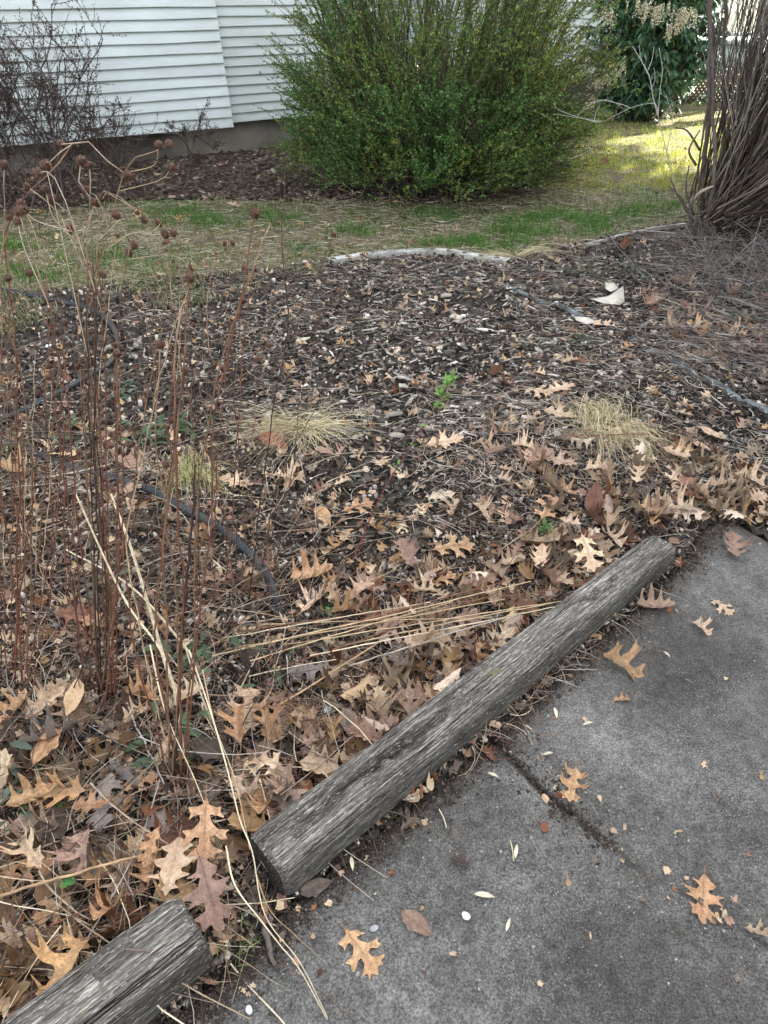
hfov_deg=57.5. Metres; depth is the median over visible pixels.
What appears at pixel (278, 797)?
oak leaf
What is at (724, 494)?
leaf litter
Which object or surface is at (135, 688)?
oak leaf
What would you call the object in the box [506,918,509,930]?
winged seed
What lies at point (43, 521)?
oak leaf
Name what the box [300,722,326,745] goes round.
oak leaf
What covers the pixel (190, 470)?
grass tuft
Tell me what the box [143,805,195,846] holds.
oak leaf
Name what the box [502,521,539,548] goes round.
fallen stalk
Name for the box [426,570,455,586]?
oak leaf
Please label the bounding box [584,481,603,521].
oak leaf
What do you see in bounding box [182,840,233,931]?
oak leaf
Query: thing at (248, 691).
oak leaf
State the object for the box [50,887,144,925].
fallen stalk
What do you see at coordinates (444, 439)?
oak leaf
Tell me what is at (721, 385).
buried edging
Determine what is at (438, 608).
oak leaf
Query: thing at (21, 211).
dead perennial
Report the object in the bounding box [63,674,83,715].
oak leaf
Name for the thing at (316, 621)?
fallen stalk
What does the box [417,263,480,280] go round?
black edging
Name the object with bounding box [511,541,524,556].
oak leaf
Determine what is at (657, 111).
bare sapling
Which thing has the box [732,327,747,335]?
oak leaf
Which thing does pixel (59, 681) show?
oak leaf
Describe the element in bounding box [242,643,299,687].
weed
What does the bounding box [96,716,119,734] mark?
oak leaf
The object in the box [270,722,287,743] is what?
oak leaf
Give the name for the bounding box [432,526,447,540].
oak leaf
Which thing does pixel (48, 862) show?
oak leaf
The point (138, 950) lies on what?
nail
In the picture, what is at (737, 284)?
oak leaf
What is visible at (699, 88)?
back porch
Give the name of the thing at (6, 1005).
oak leaf
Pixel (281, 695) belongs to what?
oak leaf
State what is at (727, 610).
oak leaf
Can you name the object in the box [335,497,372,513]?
oak leaf
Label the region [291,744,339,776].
oak leaf
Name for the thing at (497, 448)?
oak leaf
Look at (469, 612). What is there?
oak leaf
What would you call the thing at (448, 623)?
fallen stalk
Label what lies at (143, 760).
weed
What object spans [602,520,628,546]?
oak leaf
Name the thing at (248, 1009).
pebble
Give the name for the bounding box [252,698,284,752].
oak leaf
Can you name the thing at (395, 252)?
edging strip
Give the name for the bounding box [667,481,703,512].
oak leaf
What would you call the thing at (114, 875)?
oak leaf
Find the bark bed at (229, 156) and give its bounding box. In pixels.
[0,101,571,213]
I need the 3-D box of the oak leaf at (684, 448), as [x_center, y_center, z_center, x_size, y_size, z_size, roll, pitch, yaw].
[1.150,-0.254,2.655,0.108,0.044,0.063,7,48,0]
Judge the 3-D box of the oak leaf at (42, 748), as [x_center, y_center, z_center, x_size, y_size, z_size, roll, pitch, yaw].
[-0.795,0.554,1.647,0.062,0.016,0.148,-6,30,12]
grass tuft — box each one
[146,441,249,519]
[190,388,414,476]
[208,912,261,977]
[448,243,569,267]
[541,391,714,479]
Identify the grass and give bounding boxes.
[0,111,729,291]
[0,246,328,335]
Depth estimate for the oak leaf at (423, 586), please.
2.08 m
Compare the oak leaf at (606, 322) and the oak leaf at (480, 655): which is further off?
the oak leaf at (606, 322)
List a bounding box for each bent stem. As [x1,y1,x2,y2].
[149,644,211,821]
[188,649,327,1017]
[202,670,249,848]
[225,846,327,1019]
[257,876,322,960]
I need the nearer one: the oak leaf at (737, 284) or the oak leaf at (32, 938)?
the oak leaf at (32, 938)
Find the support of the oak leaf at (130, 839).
on the leaf litter at (724, 494)
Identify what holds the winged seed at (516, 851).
on the concrete path
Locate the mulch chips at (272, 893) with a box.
[0,221,767,1023]
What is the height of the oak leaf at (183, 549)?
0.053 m
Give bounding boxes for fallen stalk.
[0,848,162,897]
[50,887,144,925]
[126,703,163,783]
[212,581,531,656]
[224,602,429,637]
[227,599,504,649]
[240,589,560,631]
[250,601,452,661]
[260,617,489,624]
[261,927,276,966]
[279,592,499,667]
[280,601,558,645]
[280,640,381,705]
[310,606,554,655]
[320,574,530,631]
[345,601,560,645]
[351,612,523,665]
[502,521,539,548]
[564,433,699,436]
[667,422,764,473]
[669,435,767,491]
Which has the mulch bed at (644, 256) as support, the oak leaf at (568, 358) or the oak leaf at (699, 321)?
the oak leaf at (699, 321)
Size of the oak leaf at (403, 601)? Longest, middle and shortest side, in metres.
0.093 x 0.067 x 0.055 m
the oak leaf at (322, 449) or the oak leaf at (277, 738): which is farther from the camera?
the oak leaf at (322, 449)
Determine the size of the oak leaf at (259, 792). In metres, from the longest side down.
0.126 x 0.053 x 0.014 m
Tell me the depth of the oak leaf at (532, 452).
2.64 m
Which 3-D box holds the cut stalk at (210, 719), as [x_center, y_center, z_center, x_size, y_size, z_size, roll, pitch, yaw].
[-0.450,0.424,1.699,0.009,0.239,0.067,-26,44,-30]
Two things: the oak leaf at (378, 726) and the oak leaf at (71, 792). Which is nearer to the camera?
the oak leaf at (71, 792)
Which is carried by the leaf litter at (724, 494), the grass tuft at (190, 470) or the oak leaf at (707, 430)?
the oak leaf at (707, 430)
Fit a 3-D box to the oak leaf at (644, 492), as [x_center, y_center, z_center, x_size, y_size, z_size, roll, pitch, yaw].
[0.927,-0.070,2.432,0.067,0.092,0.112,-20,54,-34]
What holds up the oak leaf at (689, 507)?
on the mulch bed at (644, 256)
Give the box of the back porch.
[588,0,767,103]
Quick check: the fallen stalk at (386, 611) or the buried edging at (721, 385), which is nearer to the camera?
the fallen stalk at (386, 611)
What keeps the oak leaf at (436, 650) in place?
on the mulch bed at (644, 256)
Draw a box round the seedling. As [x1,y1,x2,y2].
[536,518,553,535]
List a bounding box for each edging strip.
[328,248,430,263]
[428,247,509,265]
[584,223,688,246]
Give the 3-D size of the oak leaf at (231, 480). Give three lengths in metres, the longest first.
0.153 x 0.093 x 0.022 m
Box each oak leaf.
[0,689,26,724]
[0,748,11,796]
[0,824,43,868]
[0,848,54,883]
[0,916,36,941]
[0,973,19,997]
[0,987,25,1017]
[1,444,26,471]
[2,719,22,774]
[2,769,54,806]
[4,817,44,853]
[4,929,62,974]
[6,987,36,1017]
[14,800,60,833]
[14,990,29,1004]
[20,702,88,741]
[25,678,72,718]
[25,921,96,995]
[26,727,62,771]
[31,883,80,927]
[33,717,67,757]
[33,769,94,808]
[37,518,59,522]
[37,678,67,698]
[42,676,89,724]
[42,819,90,876]
[50,450,75,455]
[51,826,90,869]
[51,919,96,949]
[55,600,93,624]
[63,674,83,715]
[64,789,109,815]
[69,832,100,878]
[71,420,91,432]
[81,611,109,635]
[84,686,104,720]
[85,772,129,845]
[89,868,126,920]
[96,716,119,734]
[99,483,120,501]
[101,848,132,902]
[107,757,146,792]
[109,447,143,471]
[109,790,135,831]
[110,750,134,769]
[117,696,150,726]
[118,667,158,700]
[122,769,157,790]
[123,827,149,856]
[124,481,142,493]
[126,839,158,890]
[134,820,160,866]
[140,805,163,816]
[143,603,180,631]
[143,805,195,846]
[143,806,176,843]
[146,825,196,894]
[149,871,197,912]
[153,731,177,764]
[165,676,201,707]
[170,773,201,796]
[174,545,193,551]
[180,878,196,910]
[181,784,228,861]
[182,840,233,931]
[189,816,225,862]
[191,759,225,804]
[201,570,230,581]
[215,699,245,752]
[218,470,252,486]
[223,767,259,814]
[227,677,271,733]
[242,764,276,813]
[243,750,289,774]
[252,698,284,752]
[252,788,274,818]
[255,430,287,449]
[258,778,308,809]
[261,799,281,819]
[262,684,293,728]
[265,757,292,793]
[265,775,295,809]
[269,454,304,481]
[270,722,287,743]
[270,766,295,788]
[276,447,287,455]
[281,470,297,490]
[283,548,332,579]
[288,660,338,682]
[289,700,319,736]
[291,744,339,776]
[293,878,332,896]
[295,579,324,616]
[296,697,322,712]
[299,728,334,753]
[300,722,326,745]
[300,746,332,761]
[313,446,333,453]
[314,506,330,525]
[325,517,346,533]
[325,582,342,605]
[326,492,339,511]
[333,474,350,486]
[333,679,373,700]
[334,441,346,455]
[334,673,373,708]
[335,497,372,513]
[338,918,384,978]
[339,700,354,736]
[342,710,382,741]
[345,575,374,599]
[349,586,371,612]
[350,571,386,592]
[351,703,398,740]
[357,712,388,734]
[362,591,381,616]
[371,456,391,465]
[372,603,404,637]
[379,612,408,647]
[384,594,401,612]
[388,643,415,665]
[391,535,419,566]
[391,677,433,700]
[396,687,427,718]
[396,905,431,936]
[397,592,415,613]
[398,811,420,830]
[403,631,426,648]
[404,628,422,656]
[406,533,422,548]
[407,567,435,591]
[412,505,424,513]
[412,619,457,646]
[413,678,437,706]
[418,564,428,575]
[421,601,447,617]
[421,612,449,633]
[423,430,463,448]
[423,569,435,580]
[423,630,439,646]
[424,682,441,700]
[425,554,455,576]
[426,490,460,500]
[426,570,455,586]
[427,535,474,557]
[427,639,463,660]
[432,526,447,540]
[432,588,448,598]
[432,665,466,691]
[442,497,458,516]
[445,477,461,489]
[447,607,479,628]
[447,849,469,867]
[449,566,498,591]
[456,608,476,614]
[458,632,479,649]
[468,571,488,580]
[470,495,494,520]
[476,633,488,662]
[480,743,495,760]
[481,439,508,458]
[485,624,514,650]
[489,365,502,374]
[497,464,512,469]
[497,469,513,485]
[498,506,524,521]
[500,420,518,435]
[500,605,522,635]
[503,614,524,629]
[509,484,537,489]
[511,430,534,450]
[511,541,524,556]
[514,443,530,462]
[519,385,552,397]
[522,446,535,462]
[525,455,557,477]
[525,586,550,602]
[526,510,538,531]
[528,440,544,456]
[529,539,551,567]
[530,439,553,462]
[534,495,564,521]
[537,404,574,417]
[540,584,552,606]
[544,476,577,494]
[546,380,574,391]
[546,450,576,465]
[552,393,563,405]
[555,511,580,523]
[556,570,573,583]
[558,513,573,531]
[559,758,589,801]
[561,352,577,362]
[565,436,594,450]
[568,573,588,590]
[571,355,586,362]
[574,525,603,570]
[577,527,599,534]
[582,452,607,470]
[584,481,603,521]
[584,526,605,546]
[592,319,623,327]
[592,537,616,550]
[594,639,644,680]
[598,155,610,164]
[602,492,613,513]
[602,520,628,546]
[604,505,622,525]
[613,692,630,700]
[616,525,644,544]
[620,239,630,249]
[627,462,649,481]
[631,442,645,464]
[631,582,674,607]
[632,477,658,501]
[638,491,677,513]
[639,495,660,513]
[642,289,665,305]
[648,506,664,527]
[659,440,677,461]
[659,441,690,456]
[665,463,681,482]
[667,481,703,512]
[671,408,691,414]
[671,476,697,484]
[672,486,702,498]
[672,497,701,517]
[672,509,704,523]
[674,435,699,451]
[684,294,714,318]
[684,313,708,328]
[684,865,723,923]
[686,316,706,337]
[689,440,714,452]
[689,616,712,635]
[691,350,712,355]
[696,426,723,439]
[709,461,737,485]
[709,596,734,615]
[718,508,745,519]
[721,324,736,334]
[722,527,756,555]
[727,280,744,294]
[729,481,743,498]
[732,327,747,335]
[736,416,750,429]
[737,456,767,486]
[742,917,767,936]
[745,335,766,349]
[750,488,767,503]
[752,283,767,299]
[753,501,767,514]
[757,365,767,382]
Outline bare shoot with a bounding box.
[498,521,541,588]
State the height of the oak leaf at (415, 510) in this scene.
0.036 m
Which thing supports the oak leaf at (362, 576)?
on the leaf litter at (724, 494)
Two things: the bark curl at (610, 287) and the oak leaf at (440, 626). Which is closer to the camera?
the oak leaf at (440, 626)
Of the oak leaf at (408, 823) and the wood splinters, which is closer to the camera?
the oak leaf at (408, 823)
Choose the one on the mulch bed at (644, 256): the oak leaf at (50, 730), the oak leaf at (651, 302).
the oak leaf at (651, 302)
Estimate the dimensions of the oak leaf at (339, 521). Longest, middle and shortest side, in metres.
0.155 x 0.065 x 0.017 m
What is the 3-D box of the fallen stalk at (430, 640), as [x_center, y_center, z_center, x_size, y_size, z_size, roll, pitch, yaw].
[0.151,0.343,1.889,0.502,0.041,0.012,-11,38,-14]
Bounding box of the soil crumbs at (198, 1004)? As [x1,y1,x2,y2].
[162,518,743,1023]
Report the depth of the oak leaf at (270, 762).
1.63 m
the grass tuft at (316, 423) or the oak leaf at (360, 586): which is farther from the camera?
the grass tuft at (316, 423)
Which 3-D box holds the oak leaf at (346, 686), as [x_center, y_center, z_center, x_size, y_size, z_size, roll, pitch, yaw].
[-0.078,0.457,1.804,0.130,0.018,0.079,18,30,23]
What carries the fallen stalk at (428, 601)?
on the leaf litter at (724, 494)
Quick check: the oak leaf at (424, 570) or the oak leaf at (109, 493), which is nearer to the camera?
the oak leaf at (424, 570)
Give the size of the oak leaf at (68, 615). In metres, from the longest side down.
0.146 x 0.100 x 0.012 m
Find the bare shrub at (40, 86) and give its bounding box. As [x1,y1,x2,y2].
[0,0,227,237]
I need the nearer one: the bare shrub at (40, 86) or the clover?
the clover
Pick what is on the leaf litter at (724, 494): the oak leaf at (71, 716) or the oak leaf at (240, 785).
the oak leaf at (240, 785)
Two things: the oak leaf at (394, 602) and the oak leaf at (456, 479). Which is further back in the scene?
the oak leaf at (456, 479)
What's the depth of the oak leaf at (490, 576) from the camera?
2.14 m
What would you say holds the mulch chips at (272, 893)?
on the mulch bed at (644, 256)
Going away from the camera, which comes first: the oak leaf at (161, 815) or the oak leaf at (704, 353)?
the oak leaf at (161, 815)
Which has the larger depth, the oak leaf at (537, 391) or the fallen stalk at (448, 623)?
the oak leaf at (537, 391)
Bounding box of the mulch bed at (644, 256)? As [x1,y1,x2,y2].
[0,220,767,1023]
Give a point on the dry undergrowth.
(751, 244)
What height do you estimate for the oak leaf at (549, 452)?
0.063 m
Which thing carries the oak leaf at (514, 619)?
on the mulch bed at (644, 256)
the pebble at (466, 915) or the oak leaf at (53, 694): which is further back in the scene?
the oak leaf at (53, 694)
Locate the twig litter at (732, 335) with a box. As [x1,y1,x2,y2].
[595,220,767,408]
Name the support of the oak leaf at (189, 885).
on the mulch bed at (644, 256)
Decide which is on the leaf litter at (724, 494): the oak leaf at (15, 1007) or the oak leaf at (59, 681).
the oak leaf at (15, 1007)
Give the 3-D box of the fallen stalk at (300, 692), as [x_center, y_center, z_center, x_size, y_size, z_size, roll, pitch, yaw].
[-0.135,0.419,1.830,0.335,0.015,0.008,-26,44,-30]
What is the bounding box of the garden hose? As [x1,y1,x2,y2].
[0,287,283,743]
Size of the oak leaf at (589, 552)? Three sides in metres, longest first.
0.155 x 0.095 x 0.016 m
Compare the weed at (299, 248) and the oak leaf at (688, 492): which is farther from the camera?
the weed at (299, 248)
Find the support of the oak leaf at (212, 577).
on the leaf litter at (724, 494)
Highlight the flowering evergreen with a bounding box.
[574,0,734,125]
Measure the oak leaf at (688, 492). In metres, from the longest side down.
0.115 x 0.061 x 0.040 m
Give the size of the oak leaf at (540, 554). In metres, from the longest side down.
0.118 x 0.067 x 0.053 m
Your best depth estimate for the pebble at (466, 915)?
1.38 m
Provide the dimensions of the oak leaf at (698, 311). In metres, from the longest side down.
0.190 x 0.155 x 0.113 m
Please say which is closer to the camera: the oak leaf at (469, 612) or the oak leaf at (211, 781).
the oak leaf at (211, 781)
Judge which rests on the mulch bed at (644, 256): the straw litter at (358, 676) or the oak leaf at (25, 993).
the straw litter at (358, 676)
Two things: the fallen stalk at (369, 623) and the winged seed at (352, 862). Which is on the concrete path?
the winged seed at (352, 862)
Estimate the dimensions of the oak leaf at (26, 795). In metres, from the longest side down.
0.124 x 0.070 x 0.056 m
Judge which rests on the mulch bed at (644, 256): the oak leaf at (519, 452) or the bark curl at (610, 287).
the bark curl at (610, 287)
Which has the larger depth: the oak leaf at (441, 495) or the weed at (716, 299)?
the weed at (716, 299)
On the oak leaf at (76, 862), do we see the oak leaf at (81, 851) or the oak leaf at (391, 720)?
the oak leaf at (81, 851)
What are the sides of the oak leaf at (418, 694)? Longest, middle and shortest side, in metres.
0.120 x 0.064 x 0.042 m
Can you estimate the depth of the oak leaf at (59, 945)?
1.33 m
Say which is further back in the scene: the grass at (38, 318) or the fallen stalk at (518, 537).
the grass at (38, 318)
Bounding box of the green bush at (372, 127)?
[252,0,635,215]
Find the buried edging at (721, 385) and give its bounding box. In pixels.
[503,285,767,414]
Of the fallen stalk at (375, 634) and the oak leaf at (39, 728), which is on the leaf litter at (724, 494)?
the fallen stalk at (375, 634)
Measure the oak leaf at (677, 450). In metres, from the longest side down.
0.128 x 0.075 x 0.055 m
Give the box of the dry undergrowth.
[543,200,767,306]
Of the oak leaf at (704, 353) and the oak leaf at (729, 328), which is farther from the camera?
the oak leaf at (729, 328)
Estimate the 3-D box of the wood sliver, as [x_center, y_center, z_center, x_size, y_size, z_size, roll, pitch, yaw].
[1.065,-1.031,3.733,0.087,0.013,0.124,-14,39,-18]
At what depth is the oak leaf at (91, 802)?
1.53 m
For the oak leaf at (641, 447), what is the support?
on the leaf litter at (724, 494)
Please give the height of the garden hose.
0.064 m
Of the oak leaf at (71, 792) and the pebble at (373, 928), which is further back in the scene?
the oak leaf at (71, 792)
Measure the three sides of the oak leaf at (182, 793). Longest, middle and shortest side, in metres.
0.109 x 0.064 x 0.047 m
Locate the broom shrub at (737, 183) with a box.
[668,0,767,242]
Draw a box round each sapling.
[350,369,457,566]
[554,46,685,219]
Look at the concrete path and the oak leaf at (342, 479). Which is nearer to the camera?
the concrete path
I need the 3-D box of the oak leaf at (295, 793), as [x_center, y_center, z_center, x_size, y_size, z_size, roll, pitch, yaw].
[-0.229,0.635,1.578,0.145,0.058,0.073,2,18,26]
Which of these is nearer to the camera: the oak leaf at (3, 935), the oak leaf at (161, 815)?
the oak leaf at (3, 935)
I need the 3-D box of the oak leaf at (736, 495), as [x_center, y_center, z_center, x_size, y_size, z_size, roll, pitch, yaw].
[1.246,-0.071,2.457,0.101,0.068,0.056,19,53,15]
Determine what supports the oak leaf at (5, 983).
on the straw litter at (114, 845)
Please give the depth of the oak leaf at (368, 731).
1.67 m
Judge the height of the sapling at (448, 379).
0.423 m
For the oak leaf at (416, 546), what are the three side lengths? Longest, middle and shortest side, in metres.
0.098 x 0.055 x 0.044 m
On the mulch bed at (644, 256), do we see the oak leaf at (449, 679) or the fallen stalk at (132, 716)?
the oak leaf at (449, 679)
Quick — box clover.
[59,873,75,888]
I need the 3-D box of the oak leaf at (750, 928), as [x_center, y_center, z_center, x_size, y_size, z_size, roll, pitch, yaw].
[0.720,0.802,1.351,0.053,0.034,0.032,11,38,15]
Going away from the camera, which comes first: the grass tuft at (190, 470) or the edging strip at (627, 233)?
the grass tuft at (190, 470)
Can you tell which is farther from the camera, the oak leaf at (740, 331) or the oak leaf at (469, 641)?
the oak leaf at (740, 331)
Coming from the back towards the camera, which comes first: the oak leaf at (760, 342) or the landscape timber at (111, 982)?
the oak leaf at (760, 342)
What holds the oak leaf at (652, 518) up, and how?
on the leaf litter at (724, 494)
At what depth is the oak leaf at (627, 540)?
2.28 m
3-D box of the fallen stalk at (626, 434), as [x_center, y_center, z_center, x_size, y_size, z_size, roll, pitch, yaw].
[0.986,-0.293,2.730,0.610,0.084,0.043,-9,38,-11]
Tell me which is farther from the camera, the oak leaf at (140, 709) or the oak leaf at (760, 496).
the oak leaf at (760, 496)
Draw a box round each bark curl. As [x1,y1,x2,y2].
[591,286,624,304]
[605,282,618,291]
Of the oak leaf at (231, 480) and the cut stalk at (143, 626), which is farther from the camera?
the oak leaf at (231, 480)
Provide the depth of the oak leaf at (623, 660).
1.87 m
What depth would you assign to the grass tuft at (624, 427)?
2.79 m
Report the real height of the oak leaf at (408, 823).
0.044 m
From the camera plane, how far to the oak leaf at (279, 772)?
1.62 m
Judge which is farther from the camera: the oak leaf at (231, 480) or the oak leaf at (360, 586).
the oak leaf at (231, 480)
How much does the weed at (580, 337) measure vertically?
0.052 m
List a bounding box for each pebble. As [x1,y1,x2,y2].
[245,1005,252,1014]
[370,925,377,931]
[462,911,470,919]
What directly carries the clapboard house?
on the lawn at (698, 110)
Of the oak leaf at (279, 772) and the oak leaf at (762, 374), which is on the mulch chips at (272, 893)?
the oak leaf at (762, 374)
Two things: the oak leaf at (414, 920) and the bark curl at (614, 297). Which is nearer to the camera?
the oak leaf at (414, 920)
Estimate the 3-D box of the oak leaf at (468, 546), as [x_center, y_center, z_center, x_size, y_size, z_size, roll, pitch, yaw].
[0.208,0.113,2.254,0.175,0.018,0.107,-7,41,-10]
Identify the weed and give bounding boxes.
[0,740,54,829]
[1,431,32,453]
[19,768,62,839]
[43,412,98,439]
[84,569,133,605]
[99,379,141,399]
[114,414,182,444]
[124,701,208,771]
[141,631,244,695]
[158,410,218,441]
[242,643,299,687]
[286,237,322,254]
[319,593,334,615]
[348,473,362,485]
[389,482,417,506]
[555,257,612,274]
[569,334,591,343]
[608,262,659,279]
[709,295,767,323]
[717,279,767,303]
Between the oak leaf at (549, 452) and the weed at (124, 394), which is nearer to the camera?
the oak leaf at (549, 452)
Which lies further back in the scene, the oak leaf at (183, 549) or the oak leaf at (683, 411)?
the oak leaf at (683, 411)
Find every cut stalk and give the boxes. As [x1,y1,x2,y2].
[66,549,188,653]
[76,494,184,756]
[110,493,171,687]
[185,645,212,724]
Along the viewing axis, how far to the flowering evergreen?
8.97 m
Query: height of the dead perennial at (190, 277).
1.190 m
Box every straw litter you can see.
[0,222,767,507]
[0,226,767,829]
[0,363,461,1023]
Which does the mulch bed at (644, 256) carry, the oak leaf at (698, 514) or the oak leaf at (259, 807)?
the oak leaf at (698, 514)
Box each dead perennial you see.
[0,139,133,699]
[0,233,260,681]
[12,139,199,713]
[34,238,265,449]
[86,207,270,781]
[170,172,365,698]
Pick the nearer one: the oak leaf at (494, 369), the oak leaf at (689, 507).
the oak leaf at (689, 507)
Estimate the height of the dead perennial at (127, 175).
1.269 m
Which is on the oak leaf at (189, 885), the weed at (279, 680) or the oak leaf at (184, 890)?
the oak leaf at (184, 890)
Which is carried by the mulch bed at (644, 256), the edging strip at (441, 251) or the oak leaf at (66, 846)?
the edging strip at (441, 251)
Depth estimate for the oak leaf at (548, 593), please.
2.07 m
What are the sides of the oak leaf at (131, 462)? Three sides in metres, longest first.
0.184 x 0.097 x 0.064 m
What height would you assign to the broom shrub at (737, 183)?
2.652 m
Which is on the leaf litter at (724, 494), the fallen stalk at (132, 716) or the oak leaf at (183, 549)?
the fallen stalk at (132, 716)
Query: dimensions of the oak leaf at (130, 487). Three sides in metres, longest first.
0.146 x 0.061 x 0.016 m
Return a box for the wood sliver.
[574,316,594,323]
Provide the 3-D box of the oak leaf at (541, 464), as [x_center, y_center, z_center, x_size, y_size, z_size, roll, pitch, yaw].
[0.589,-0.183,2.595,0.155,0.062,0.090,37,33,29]
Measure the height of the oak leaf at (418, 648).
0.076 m
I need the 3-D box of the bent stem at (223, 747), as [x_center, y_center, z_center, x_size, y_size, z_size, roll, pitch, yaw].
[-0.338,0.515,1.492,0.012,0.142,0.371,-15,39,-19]
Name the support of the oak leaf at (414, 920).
on the concrete path
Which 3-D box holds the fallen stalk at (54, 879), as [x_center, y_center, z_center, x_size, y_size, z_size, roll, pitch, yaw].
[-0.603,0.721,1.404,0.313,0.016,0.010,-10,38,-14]
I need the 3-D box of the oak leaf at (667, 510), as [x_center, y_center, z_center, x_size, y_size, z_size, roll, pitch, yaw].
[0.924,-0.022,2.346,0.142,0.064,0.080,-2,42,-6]
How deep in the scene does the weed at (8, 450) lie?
2.75 m
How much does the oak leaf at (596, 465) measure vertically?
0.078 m
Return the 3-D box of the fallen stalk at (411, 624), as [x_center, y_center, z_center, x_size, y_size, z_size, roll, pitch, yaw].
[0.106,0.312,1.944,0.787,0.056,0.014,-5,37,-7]
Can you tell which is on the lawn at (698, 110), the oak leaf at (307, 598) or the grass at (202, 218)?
the grass at (202, 218)
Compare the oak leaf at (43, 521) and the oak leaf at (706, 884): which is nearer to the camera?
the oak leaf at (706, 884)
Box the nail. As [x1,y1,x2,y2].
[121,946,150,951]
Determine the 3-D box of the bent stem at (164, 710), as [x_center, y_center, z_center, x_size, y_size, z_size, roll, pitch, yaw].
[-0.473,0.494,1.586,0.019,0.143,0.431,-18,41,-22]
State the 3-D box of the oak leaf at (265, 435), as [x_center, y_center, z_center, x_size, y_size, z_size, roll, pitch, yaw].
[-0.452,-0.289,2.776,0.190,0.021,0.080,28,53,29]
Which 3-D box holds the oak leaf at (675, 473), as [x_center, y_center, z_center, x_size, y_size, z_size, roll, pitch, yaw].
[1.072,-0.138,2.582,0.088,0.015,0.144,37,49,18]
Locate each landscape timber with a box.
[0,897,212,1023]
[250,535,675,895]
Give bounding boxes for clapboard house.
[0,0,622,175]
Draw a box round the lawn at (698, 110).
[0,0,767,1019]
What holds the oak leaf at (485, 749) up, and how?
on the concrete path
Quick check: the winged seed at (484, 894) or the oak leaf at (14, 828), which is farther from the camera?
the oak leaf at (14, 828)
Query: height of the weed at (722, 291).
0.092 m
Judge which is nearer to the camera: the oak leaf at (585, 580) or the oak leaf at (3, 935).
the oak leaf at (3, 935)
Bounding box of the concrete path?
[164,523,767,1023]
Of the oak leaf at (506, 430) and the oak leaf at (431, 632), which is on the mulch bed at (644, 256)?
the oak leaf at (506, 430)
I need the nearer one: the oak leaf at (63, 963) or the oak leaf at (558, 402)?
the oak leaf at (63, 963)
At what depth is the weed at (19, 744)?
1.59 m
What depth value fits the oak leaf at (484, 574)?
2.13 m
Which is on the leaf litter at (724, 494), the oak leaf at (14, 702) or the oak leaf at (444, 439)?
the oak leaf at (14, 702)
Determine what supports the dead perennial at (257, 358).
on the mulch bed at (644, 256)
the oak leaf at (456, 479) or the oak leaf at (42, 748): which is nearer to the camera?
the oak leaf at (42, 748)
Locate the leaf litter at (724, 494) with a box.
[0,134,767,1022]
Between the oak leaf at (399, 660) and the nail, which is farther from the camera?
the oak leaf at (399, 660)
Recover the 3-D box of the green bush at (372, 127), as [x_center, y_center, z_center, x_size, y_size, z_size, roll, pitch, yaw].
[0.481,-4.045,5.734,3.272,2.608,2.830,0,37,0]
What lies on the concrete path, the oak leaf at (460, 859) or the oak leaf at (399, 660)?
the oak leaf at (460, 859)
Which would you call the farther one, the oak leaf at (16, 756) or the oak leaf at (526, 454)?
the oak leaf at (526, 454)
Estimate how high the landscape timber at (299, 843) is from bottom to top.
0.105 m
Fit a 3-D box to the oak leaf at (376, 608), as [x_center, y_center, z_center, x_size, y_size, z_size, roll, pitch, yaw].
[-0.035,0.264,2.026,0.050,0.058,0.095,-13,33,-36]
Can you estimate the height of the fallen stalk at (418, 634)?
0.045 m
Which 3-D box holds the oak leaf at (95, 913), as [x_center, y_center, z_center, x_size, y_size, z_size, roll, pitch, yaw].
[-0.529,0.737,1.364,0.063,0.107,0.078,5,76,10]
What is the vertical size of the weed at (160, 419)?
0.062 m
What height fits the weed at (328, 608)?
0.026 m
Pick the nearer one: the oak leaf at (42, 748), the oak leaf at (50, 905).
the oak leaf at (50, 905)
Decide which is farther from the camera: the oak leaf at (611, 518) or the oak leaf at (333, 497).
the oak leaf at (333, 497)
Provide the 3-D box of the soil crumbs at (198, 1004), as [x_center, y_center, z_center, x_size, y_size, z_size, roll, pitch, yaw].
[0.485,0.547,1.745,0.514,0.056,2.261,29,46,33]
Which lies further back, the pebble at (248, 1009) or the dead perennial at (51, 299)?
the dead perennial at (51, 299)
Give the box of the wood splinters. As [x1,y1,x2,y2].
[239,252,689,440]
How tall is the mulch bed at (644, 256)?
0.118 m
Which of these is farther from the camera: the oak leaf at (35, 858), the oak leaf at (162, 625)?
the oak leaf at (162, 625)
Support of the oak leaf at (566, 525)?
on the mulch bed at (644, 256)
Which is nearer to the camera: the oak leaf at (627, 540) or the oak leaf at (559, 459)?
the oak leaf at (627, 540)
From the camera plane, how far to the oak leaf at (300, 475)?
2.57 m
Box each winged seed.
[350,857,353,869]
[474,891,493,897]
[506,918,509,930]
[514,844,517,857]

